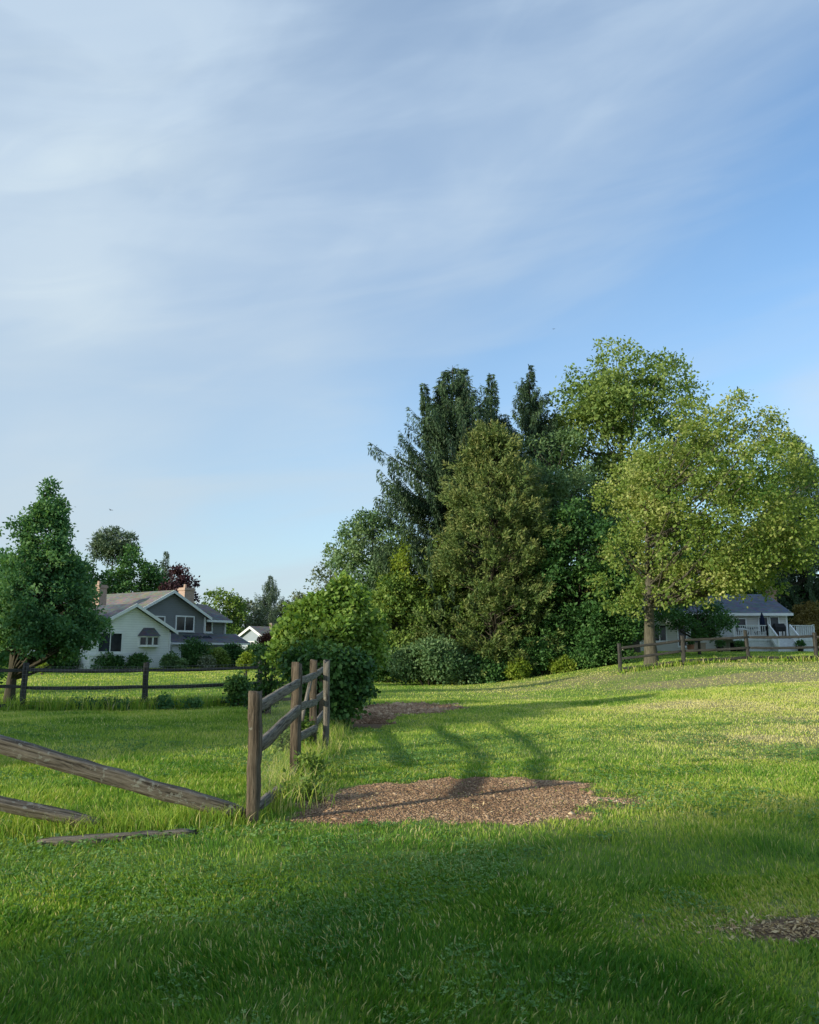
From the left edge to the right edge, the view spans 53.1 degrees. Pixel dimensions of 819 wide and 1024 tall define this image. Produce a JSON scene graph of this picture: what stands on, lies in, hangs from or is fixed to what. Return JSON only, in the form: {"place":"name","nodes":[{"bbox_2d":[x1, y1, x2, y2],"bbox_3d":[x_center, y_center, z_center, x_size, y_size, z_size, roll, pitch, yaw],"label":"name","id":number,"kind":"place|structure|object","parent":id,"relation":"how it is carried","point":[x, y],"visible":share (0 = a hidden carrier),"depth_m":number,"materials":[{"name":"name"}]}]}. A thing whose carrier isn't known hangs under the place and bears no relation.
{"place":"outdoors","nodes":[
{"label":"outdoors","id":0,"kind":"place"},
{"bbox_2d":[0,693,262,711],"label":"tall grass","id":1,"kind":"structure","parent":0,"point":[48,704],"depth_m":21.56,"materials":[{"name":"plant"}]},
{"bbox_2d":[0,799,289,846],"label":"tall grass","id":2,"kind":"structure","parent":0,"point":[132,823],"depth_m":7.02,"materials":[{"name":"plant"}]},
{"bbox_2d":[232,718,353,816],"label":"tall grass","id":3,"kind":"structure","parent":0,"point":[319,747],"depth_m":9.25,"materials":[{"name":"plant"}]},
{"bbox_2d":[0,867,818,1023],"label":"grass","id":4,"kind":"structure","parent":0,"point":[609,887],"depth_m":4.22,"materials":[{"name":"plant"}]},
{"bbox_2d":[0,652,818,1023],"bbox_3d":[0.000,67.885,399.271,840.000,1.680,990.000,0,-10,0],"label":"lawn","id":5,"kind":"structure","parent":0,"point":[724,676],"depth_m":7.12,"materials":[{"name":"plant"}]},
{"bbox_2d":[0,527,17,683],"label":"broadleaf tree","id":6,"kind":"object","parent":5,"relation":"on","point":[4,657],"visible":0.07,"depth_m":30.18,"materials":[{"name":"green plant"}]},
{"bbox_2d":[35,662,49,673],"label":"sapling","id":7,"kind":"object","parent":5,"relation":"on","point":[43,665],"visible":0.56,"depth_m":45.12,"materials":[{"name":"green plant"}]},
{"bbox_2d":[0,796,103,829],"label":"fallen rail","id":8,"kind":"object","parent":5,"relation":"on","point":[22,808],"visible":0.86,"depth_m":6.88,"materials":[{"name":"wood"}]},
{"bbox_2d":[0,476,114,702],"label":"broadleaf tree","id":9,"kind":"object","parent":5,"relation":"on","point":[50,621],"visible":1,"depth_m":24.21,"materials":[{"name":"green plant"}]},
{"bbox_2d":[36,656,80,668],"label":"foundation shrub","id":10,"kind":"object","parent":5,"relation":"on","point":[69,664],"visible":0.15,"depth_m":51.78,"materials":[{"name":"green plant"}]},
{"bbox_2d":[37,551,118,600],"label":"broadleaf tree","id":11,"kind":"object","parent":5,"relation":"on","point":[91,571],"visible":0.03,"depth_m":89.31,"materials":[{"name":"green plant"}]},
{"bbox_2d":[79,651,114,668],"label":"foundation shrub","id":12,"kind":"object","parent":5,"relation":"on","point":[103,660],"visible":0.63,"depth_m":52.65,"materials":[{"name":"green plant"}]},
{"bbox_2d":[64,695,133,709],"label":"weed clump","id":13,"kind":"object","parent":5,"relation":"on","point":[120,699],"visible":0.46,"depth_m":21.64,"materials":[{"name":"green plant"}]},
{"bbox_2d":[99,655,125,668],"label":"foundation shrub","id":14,"kind":"object","parent":5,"relation":"on","point":[118,661],"visible":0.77,"depth_m":53.21,"materials":[{"name":"green plant"}]},
{"bbox_2d":[85,525,143,585],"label":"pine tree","id":15,"kind":"object","parent":5,"relation":"on","point":[112,542],"visible":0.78,"depth_m":111.47,"materials":[{"name":"green plant"}]},
{"bbox_2d":[37,828,197,846],"bbox_3d":[-2.356,2.655,6.686,1.255,0.073,0.098,3,-4,-17],"label":"fallen rail","id":16,"kind":"object","parent":5,"relation":"on","point":[102,837],"visible":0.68,"depth_m":6.64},
{"bbox_2d":[0,735,245,819],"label":"fallen rail","id":17,"kind":"object","parent":5,"relation":"on","point":[29,752],"visible":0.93,"depth_m":7.18,"materials":[{"name":"wood"}]},
{"bbox_2d":[96,542,169,593],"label":"broadleaf tree","id":18,"kind":"object","parent":5,"relation":"on","point":[153,576],"visible":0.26,"depth_m":90.36,"materials":[{"name":"green plant"}]},
{"bbox_2d":[124,652,151,668],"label":"foundation shrub","id":19,"kind":"object","parent":5,"relation":"on","point":[136,660],"visible":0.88,"depth_m":54.14,"materials":[{"name":"green plant"}]},
{"bbox_2d":[27,581,249,668],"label":"house","id":20,"kind":"structure","parent":5,"relation":"on","point":[155,626],"depth_m":59.35,"materials":[{"name":"white"}]},
{"bbox_2d":[96,631,123,654],"bbox_3d":[-19.496,8.523,53.415,0.110,1.490,2.060,-7,-12,34],"label":"window","id":21,"kind":"structure","parent":20,"relation":"in","point":[115,642],"depth_m":53.58,"materials":[{"name":"glass"}]},
{"bbox_2d":[138,628,160,646],"bbox_3d":[-17.560,8.525,55.754,0.605,1.280,1.800,-7,-12,34],"label":"bay window","id":22,"kind":"structure","parent":20,"relation":"in","point":[148,637],"depth_m":55.50,"materials":[{"name":"white glass"}]},
{"bbox_2d":[157,616,165,621],"bbox_3d":[-18.598,8.095,60.088,0.110,0.980,1.760,-7,-12,34],"label":"window","id":23,"kind":"structure","parent":20,"relation":"in","point":[162,618],"depth_m":60.62,"materials":[{"name":"white glass"}]},
{"bbox_2d":[175,615,194,632],"bbox_3d":[-17.049,8.506,62.266,0.110,1.250,1.880,-7,-12,34],"label":"window","id":24,"kind":"structure","parent":20,"relation":"in","point":[182,623],"depth_m":62.27,"materials":[{"name":"white glass"}]},
{"bbox_2d":[206,622,212,633],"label":"window","id":25,"kind":"structure","parent":20,"relation":"in","point":[209,625],"depth_m":65.10,"materials":[{"name":"white glass"}]},
{"bbox_2d":[0,661,290,710],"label":"split rail fence","id":26,"kind":"object","parent":5,"relation":"on","point":[26,670],"visible":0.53,"depth_m":21.80,"materials":[{"name":"wood"}]},
{"bbox_2d":[160,551,174,582],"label":"spruce tree","id":27,"kind":"object","parent":5,"relation":"on","point":[166,565],"visible":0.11,"depth_m":100.24,"materials":[{"name":"green plant"}]},
{"bbox_2d":[140,690,204,710],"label":"weed clump","id":28,"kind":"object","parent":5,"relation":"on","point":[193,702],"visible":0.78,"depth_m":21.81,"materials":[{"name":"green plant"}]},
{"bbox_2d":[158,650,189,667],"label":"foundation shrub","id":29,"kind":"object","parent":5,"relation":"on","point":[170,660],"visible":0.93,"depth_m":54.79,"materials":[{"name":"green plant"}]},
{"bbox_2d":[157,562,200,603],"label":"plum tree","id":30,"kind":"object","parent":5,"relation":"on","point":[182,580],"visible":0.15,"depth_m":87.56,"materials":[{"name":"purple plant"}]},
{"bbox_2d":[178,636,212,667],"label":"foundation shrub","id":31,"kind":"object","parent":5,"relation":"on","point":[192,652],"visible":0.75,"depth_m":57.77,"materials":[{"name":"green plant"}]},
{"bbox_2d":[197,653,216,667],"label":"foundation shrub","id":32,"kind":"object","parent":5,"relation":"on","point":[208,661],"visible":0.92,"depth_m":55.77,"materials":[{"name":"green plant"}]},
{"bbox_2d":[204,646,232,666],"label":"foundation shrub","id":33,"kind":"object","parent":5,"relation":"on","point":[221,658],"visible":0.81,"depth_m":57.82,"materials":[{"name":"green plant"}]},
{"bbox_2d":[194,587,251,634],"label":"broadleaf tree","id":34,"kind":"object","parent":5,"relation":"on","point":[234,604],"visible":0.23,"depth_m":86.95,"materials":[{"name":"green plant"}]},
{"bbox_2d":[222,642,244,666],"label":"foundation shrub","id":35,"kind":"object","parent":5,"relation":"on","point":[233,652],"visible":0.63,"depth_m":60.61,"materials":[{"name":"green plant"}]},
{"bbox_2d":[220,671,254,707],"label":"bush","id":36,"kind":"object","parent":5,"relation":"on","point":[238,684],"visible":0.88,"depth_m":22.74,"materials":[{"name":"green plant"}]},
{"bbox_2d":[236,649,257,675],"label":"sapling","id":37,"kind":"object","parent":5,"relation":"on","point":[245,657],"visible":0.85,"depth_m":39.19,"materials":[{"name":"green plant"}]},
{"bbox_2d":[227,593,267,628],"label":"broadleaf tree","id":38,"kind":"object","parent":5,"relation":"on","point":[256,610],"visible":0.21,"depth_m":102.89,"materials":[{"name":"green plant"}]},
{"bbox_2d":[237,640,265,665],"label":"foundation shrub","id":39,"kind":"object","parent":5,"relation":"on","point":[254,647],"visible":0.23,"depth_m":58.72,"materials":[{"name":"green plant"}]},
{"bbox_2d":[238,623,274,648],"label":"house","id":40,"kind":"structure","parent":5,"relation":"on","point":[250,634],"depth_m":83.77,"materials":[{"name":"white"}]},
{"bbox_2d":[240,644,283,713],"bbox_3d":[-3.547,4.122,20.136,1.184,1.870,0.937,0,-10,0],"label":"bush","id":41,"kind":"object","parent":5,"relation":"on","point":[269,686],"visible":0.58,"depth_m":20.00,"materials":[{"name":"green plant"}]},
{"bbox_2d":[255,630,272,647],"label":"maple shrub","id":42,"kind":"object","parent":5,"relation":"on","point":[266,637],"visible":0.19,"depth_m":68.76,"materials":[{"name":"purple plant"}]},
{"bbox_2d":[250,575,284,626],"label":"pine tree","id":43,"kind":"object","parent":5,"relation":"on","point":[271,597],"visible":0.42,"depth_m":113.02,"materials":[{"name":"green plant"}]},
{"bbox_2d":[246,659,329,823],"bbox_3d":[-1.424,3.021,11.829,0.432,1.756,8.990,0,-10,-2],"label":"split rail fence","id":44,"kind":"object","parent":5,"relation":"on","point":[259,741],"visible":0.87,"depth_m":9.11,"materials":[{"name":"brown wood"}]},
{"bbox_2d":[301,680,312,720],"bbox_3d":[-1.465,2.643,11.717,0.058,0.048,1.036,0,27,2],"label":"leaning pole","id":45,"kind":"object","parent":44,"relation":"attached to","point":[307,696],"visible":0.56,"depth_m":11.72,"materials":[{"name":"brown wood"}]},
{"bbox_2d":[274,589,304,623],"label":"broadleaf tree","id":46,"kind":"object","parent":5,"relation":"on","point":[299,595],"visible":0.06,"depth_m":106.74,"materials":[{"name":"green plant"}]},
{"bbox_2d":[262,716,318,753],"bbox_3d":[-1.733,3.367,12.254,0.820,0.802,0.674,6,-11,-33],"label":"weed clump","id":47,"kind":"object","parent":5,"relation":"on","point":[282,742],"visible":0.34,"depth_m":12.20,"materials":[{"name":"green plant"}]},
{"bbox_2d":[278,768,329,802],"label":"weed clump","id":48,"kind":"object","parent":5,"relation":"on","point":[308,785],"visible":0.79,"depth_m":8.43,"materials":[{"name":"green plant"}]},
{"bbox_2d":[293,748,331,783],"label":"weed clump","id":49,"kind":"object","parent":5,"relation":"on","point":[307,759],"visible":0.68,"depth_m":9.78,"materials":[{"name":"green plant"}]},
{"bbox_2d":[303,544,346,595],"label":"broadleaf tree","id":50,"kind":"object","parent":5,"relation":"on","point":[324,575],"visible":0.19,"depth_m":55.46,"materials":[{"name":"green plant"}]},
{"bbox_2d":[261,570,392,713],"bbox_3d":[-1.883,3.051,18.712,2.546,3.525,2.302,-7,-12,36],"label":"fence bush","id":51,"kind":"object","parent":5,"relation":"on","point":[338,610],"visible":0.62,"depth_m":18.43,"materials":[{"name":"green plant"}]},
{"bbox_2d":[276,632,382,727],"bbox_3d":[-1.631,3.483,16.712,2.188,2.064,1.494,0,-10,0],"label":"fence bush","id":52,"kind":"object","parent":5,"relation":"on","point":[351,673],"visible":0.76,"depth_m":16.42,"materials":[{"name":"green plant"}]},
{"bbox_2d":[318,506,424,599],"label":"broadleaf tree","id":53,"kind":"object","parent":5,"relation":"on","point":[339,560],"visible":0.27,"depth_m":52.14,"materials":[{"name":"green plant"}]},
{"bbox_2d":[373,638,414,682],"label":"bush","id":54,"kind":"object","parent":5,"relation":"on","point":[380,678],"visible":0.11,"depth_m":43.44,"materials":[{"name":"green plant"}]},
{"bbox_2d":[339,701,463,723],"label":"soil crumbs","id":55,"kind":"object","parent":5,"relation":"on","point":[383,712],"visible":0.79,"depth_m":20.63,"materials":[{"name":"soil"}]},
{"bbox_2d":[368,535,434,644],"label":"broadleaf tree","id":56,"kind":"object","parent":5,"relation":"on","point":[403,557],"visible":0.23,"depth_m":46.55,"materials":[{"name":"green plant"}]},
{"bbox_2d":[368,570,445,682],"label":"broadleaf tree","id":57,"kind":"object","parent":5,"relation":"on","point":[390,585],"visible":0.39,"depth_m":44.73,"materials":[{"name":"green plant"}]},
{"bbox_2d":[0,850,818,1023],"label":"clover","id":58,"kind":"object","parent":5,"relation":"on","point":[328,926],"visible":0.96,"depth_m":5.05,"materials":[{"name":"plant"}]},
{"bbox_2d":[0,719,818,856],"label":"clover","id":59,"kind":"object","parent":5,"relation":"on","point":[467,771],"visible":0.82,"depth_m":10.64,"materials":[{"name":"plant"}]},
{"bbox_2d":[384,630,480,685],"bbox_3d":[1.141,7.484,41.281,4.987,3.087,3.332,0,-10,0],"label":"honeysuckle bush","id":60,"kind":"object","parent":5,"relation":"on","point":[430,660],"visible":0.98,"depth_m":40.72,"materials":[{"name":"green plant"}]},
{"bbox_2d":[402,538,488,680],"bbox_3d":[1.872,5.675,47.114,5.594,9.112,6.167,0,-10,0],"label":"broadleaf tree","id":61,"kind":"object","parent":5,"relation":"on","point":[457,603],"visible":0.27,"depth_m":45.78,"materials":[{"name":"green plant"}]},
{"bbox_2d":[357,365,549,680],"bbox_3d":[2.585,1.015,50.636,11.257,21.039,11.995,-8,-13,41],"label":"spruce tree","id":62,"kind":"object","parent":5,"relation":"on","point":[445,421],"visible":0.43,"depth_m":49.50,"materials":[{"name":"green plant"}]},
{"bbox_2d":[286,776,639,825],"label":"soil crumbs","id":63,"kind":"object","parent":5,"relation":"on","point":[453,812],"visible":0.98,"depth_m":8.44,"materials":[{"name":"soil"}]},
{"bbox_2d":[458,647,512,683],"bbox_3d":[3.973,8.084,42.008,3.193,2.395,3.067,0,-10,0],"label":"bush","id":64,"kind":"object","parent":5,"relation":"on","point":[494,671],"visible":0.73,"depth_m":41.29,"materials":[{"name":"green plant"}]},
{"bbox_2d":[410,418,572,678],"bbox_3d":[4.351,2.091,45.181,8.972,14.901,9.714,0,-10,0],"label":"cedar tree","id":65,"kind":"object","parent":5,"relation":"on","point":[490,459],"visible":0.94,"depth_m":43.87,"materials":[{"name":"green plant"}]},
{"bbox_2d":[481,373,516,542],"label":"spruce tree","id":66,"kind":"object","parent":5,"relation":"on","point":[491,388],"visible":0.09,"depth_m":55.75,"materials":[{"name":"green plant"}]},
{"bbox_2d":[461,540,544,661],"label":"broadleaf tree","id":67,"kind":"object","parent":5,"relation":"on","point":[516,620],"visible":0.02,"depth_m":46.81,"materials":[{"name":"green plant"}]},
{"bbox_2d":[232,776,786,854],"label":"dead leaf litter","id":68,"kind":"object","parent":5,"relation":"on","point":[478,796],"visible":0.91,"depth_m":8.47,"materials":[{"name":"plant"}]},
{"bbox_2d":[502,656,531,679],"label":"bush","id":69,"kind":"object","parent":5,"relation":"on","point":[519,669],"visible":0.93,"depth_m":41.12,"materials":[{"name":"green plant"}]},
{"bbox_2d":[511,635,570,676],"bbox_3d":[6.823,7.519,42.570,3.311,2.315,2.608,0,-10,0],"label":"bush","id":70,"kind":"object","parent":5,"relation":"on","point":[539,653],"visible":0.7,"depth_m":41.99,"materials":[{"name":"green plant"}]},
{"bbox_2d":[497,481,587,658],"bbox_3d":[7.881,3.881,48.466,6.800,11.726,6.082,8,-13,-41],"label":"broadleaf tree","id":71,"kind":"object","parent":5,"relation":"on","point":[544,493],"visible":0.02,"depth_m":47.67,"materials":[{"name":"green plant"}]},
{"bbox_2d":[505,364,581,521],"bbox_3d":[8.669,-0.130,57.770,6.529,21.457,6.772,-6,-11,32],"label":"spruce tree","id":72,"kind":"object","parent":5,"relation":"on","point":[529,422],"visible":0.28,"depth_m":58.26,"materials":[{"name":"green plant"}]},
{"bbox_2d":[546,654,578,672],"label":"bush","id":73,"kind":"object","parent":5,"relation":"on","point":[558,665],"visible":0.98,"depth_m":41.60,"materials":[{"name":"green plant"}]},
{"bbox_2d":[503,425,635,606],"bbox_3d":[9.407,2.043,51.376,9.225,15.126,9.044,0,-10,0],"label":"broadleaf tree","id":74,"kind":"object","parent":5,"relation":"on","point":[559,491],"visible":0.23,"depth_m":51.05,"materials":[{"name":"green plant"}]},
{"bbox_2d":[514,496,639,667],"bbox_3d":[9.134,4.032,44.986,7.042,9.924,6.949,0,-10,0],"label":"broadleaf tree","id":75,"kind":"object","parent":5,"relation":"on","point":[555,566],"visible":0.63,"depth_m":43.74,"materials":[{"name":"green plant"}]},
{"bbox_2d":[565,628,629,670],"bbox_3d":[9.538,7.122,42.138,3.608,2.352,2.732,0,-10,0],"label":"bush","id":76,"kind":"object","parent":5,"relation":"on","point":[587,654],"visible":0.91,"depth_m":41.65,"materials":[{"name":"green plant"}]},
{"bbox_2d":[572,587,643,665],"bbox_3d":[10.324,6.133,43.032,3.955,4.627,4.256,0,-10,0],"label":"dogwood","id":77,"kind":"object","parent":5,"relation":"on","point":[631,629],"visible":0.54,"depth_m":42.00,"materials":[{"name":"green plant"}]},
{"bbox_2d":[523,335,723,652],"bbox_3d":[16.473,-1.559,61.383,16.451,24.164,15.168,0,-10,0],"label":"broadleaf tree","id":78,"kind":"object","parent":5,"relation":"on","point":[613,406],"visible":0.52,"depth_m":59.47,"materials":[{"name":"green plant"}]},
{"bbox_2d":[618,590,663,641],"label":"broadleaf tree","id":79,"kind":"object","parent":5,"relation":"on","point":[642,633],"visible":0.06,"depth_m":58.58,"materials":[{"name":"green plant"}]},
{"bbox_2d":[609,517,694,589],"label":"broadleaf tree","id":80,"kind":"object","parent":5,"relation":"on","point":[658,570],"visible":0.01,"depth_m":70.76,"materials":[{"name":"green plant"}]},
{"bbox_2d":[685,637,695,649],"bbox_3d":[20.955,9.860,61.224,0.941,1.199,0.898,0,-10,0],"label":"plant pot","id":81,"kind":"object","parent":5,"relation":"on","point":[689,645],"visible":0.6,"depth_m":61.04,"materials":[{"name":"ceramic"}]},
{"bbox_2d":[654,588,739,654],"bbox_3d":[18.741,7.155,54.759,5.994,4.990,6.140,0,-10,0],"label":"dogwood","id":82,"kind":"object","parent":5,"relation":"on","point":[695,624],"visible":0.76,"depth_m":53.58,"materials":[{"name":"green plant"}]},
{"bbox_2d":[691,643,706,651],"bbox_3d":[21.989,10.335,62.643,1.200,0.700,0.680,0,-10,0],"label":"storage box","id":83,"kind":"object","parent":5,"relation":"on","point":[703,645],"visible":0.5,"depth_m":62.37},
{"bbox_2d":[583,386,818,664],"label":"maple tree","id":84,"kind":"object","parent":5,"relation":"on","point":[659,504],"visible":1,"depth_m":37.36,"materials":[{"name":"green plant"}]},
{"bbox_2d":[639,516,762,593],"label":"broadleaf tree","id":85,"kind":"object","parent":5,"relation":"on","point":[695,561],"visible":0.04,"depth_m":80.30,"materials":[{"name":"green plant"}]},
{"bbox_2d":[617,630,818,672],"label":"split rail fence","id":86,"kind":"object","parent":5,"relation":"on","point":[745,637],"visible":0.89,"depth_m":36.26,"materials":[{"name":"wood"}]},
{"bbox_2d":[622,588,814,651],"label":"house","id":87,"kind":"structure","parent":5,"relation":"on","point":[774,611],"depth_m":65.24,"materials":[{"name":"white"}]},
{"bbox_2d":[655,624,666,641],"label":"window","id":88,"kind":"structure","parent":87,"relation":"in","point":[664,632],"depth_m":65.25,"materials":[{"name":"white glass"}]},
{"bbox_2d":[677,626,687,647],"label":"window","id":89,"kind":"structure","parent":87,"relation":"in","point":[679,634],"depth_m":65.22,"materials":[{"name":"white glass"}]},
{"bbox_2d":[728,641,736,651],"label":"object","id":90,"kind":"structure","parent":87,"relation":"in","point":[731,645],"depth_m":65.12,"materials":[{"name":"grey glass"}]},
{"bbox_2d":[736,618,747,629],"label":"window","id":91,"kind":"structure","parent":87,"relation":"in","point":[743,621],"depth_m":65.41,"materials":[{"name":"white glass"}]},
{"bbox_2d":[758,617,768,630],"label":"window","id":92,"kind":"structure","parent":87,"relation":"in","point":[765,618],"depth_m":65.42,"materials":[{"name":"white glass"}]},
{"bbox_2d":[769,616,779,635],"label":"sliding door","id":93,"kind":"structure","parent":87,"relation":"in","point":[772,619],"depth_m":65.42,"materials":[{"name":"white glass"}]},
{"bbox_2d":[714,640,725,651],"bbox_3d":[22.973,9.826,60.587,0.865,1.026,0.825,0,-10,0],"label":"plant pot","id":94,"kind":"object","parent":5,"relation":"on","point":[719,643],"visible":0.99,"depth_m":60.47,"materials":[{"name":"green plant"}]},
{"bbox_2d":[642,907,818,951],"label":"mulch","id":95,"kind":"object","parent":5,"relation":"on","point":[785,928],"visible":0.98,"depth_m":4.58,"materials":[{"name":"plant"}]},
{"bbox_2d":[733,639,744,651],"bbox_3d":[24.343,9.817,60.410,0.918,0.986,0.809,7,-12,-35],"label":"plant pot","id":96,"kind":"object","parent":5,"relation":"on","point":[739,643],"visible":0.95,"depth_m":60.31,"materials":[{"name":"green plant"}]},
{"bbox_2d":[720,518,816,627],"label":"broadleaf tree","id":97,"kind":"object","parent":5,"relation":"on","point":[802,595],"visible":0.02,"depth_m":79.79,"materials":[{"name":"green plant"}]},
{"bbox_2d":[741,435,818,635],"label":"broadleaf tree","id":98,"kind":"object","parent":5,"relation":"on","point":[810,588],"visible":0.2,"depth_m":79.14,"materials":[{"name":"green plant"}]},
{"bbox_2d":[794,639,806,651],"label":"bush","id":99,"kind":"object","parent":5,"relation":"on","point":[800,643],"visible":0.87,"depth_m":60.29,"materials":[{"name":"green plant"}]},
{"bbox_2d":[789,599,818,649],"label":"tree","id":100,"kind":"object","parent":5,"relation":"on","point":[807,613],"visible":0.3,"depth_m":73.27,"materials":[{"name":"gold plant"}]},
{"bbox_2d":[0,681,818,761],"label":"grass","id":101,"kind":"structure","parent":0,"point":[86,717],"depth_m":16.86,"materials":[{"name":"plant"}]},
{"bbox_2d":[0,651,818,700],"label":"grass","id":102,"kind":"structure","parent":0,"point":[662,658],"depth_m":35.58,"materials":[{"name":"plant"}]},
{"bbox_2d":[0,0,818,624],"label":"sky","id":103,"kind":"structure","parent":0,"point":[240,239],"materials":[{"name":"blue"}]},
{"bbox_2d":[610,654,818,673],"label":"tall grass","id":104,"kind":"structure","parent":0,"point":[677,663],"depth_m":36.03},
{"bbox_2d":[760,612,764,634],"bbox_3d":[27.650,8.834,64.223,0.500,1.950,0.500,0,-10,0],"label":"patio umbrella","id":105,"kind":"object","parent":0,"point":[762,621],"visible":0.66,"depth_m":64.19,"materials":[{"name":"blue fabric"}]},
{"bbox_2d":[772,623,785,635],"bbox_3d":[28.750,9.207,63.755,0.840,1.060,0.600,0,-10,0],"label":"barbecue","id":106,"kind":"object","parent":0,"point":[778,627],"visible":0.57,"depth_m":63.53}
]}

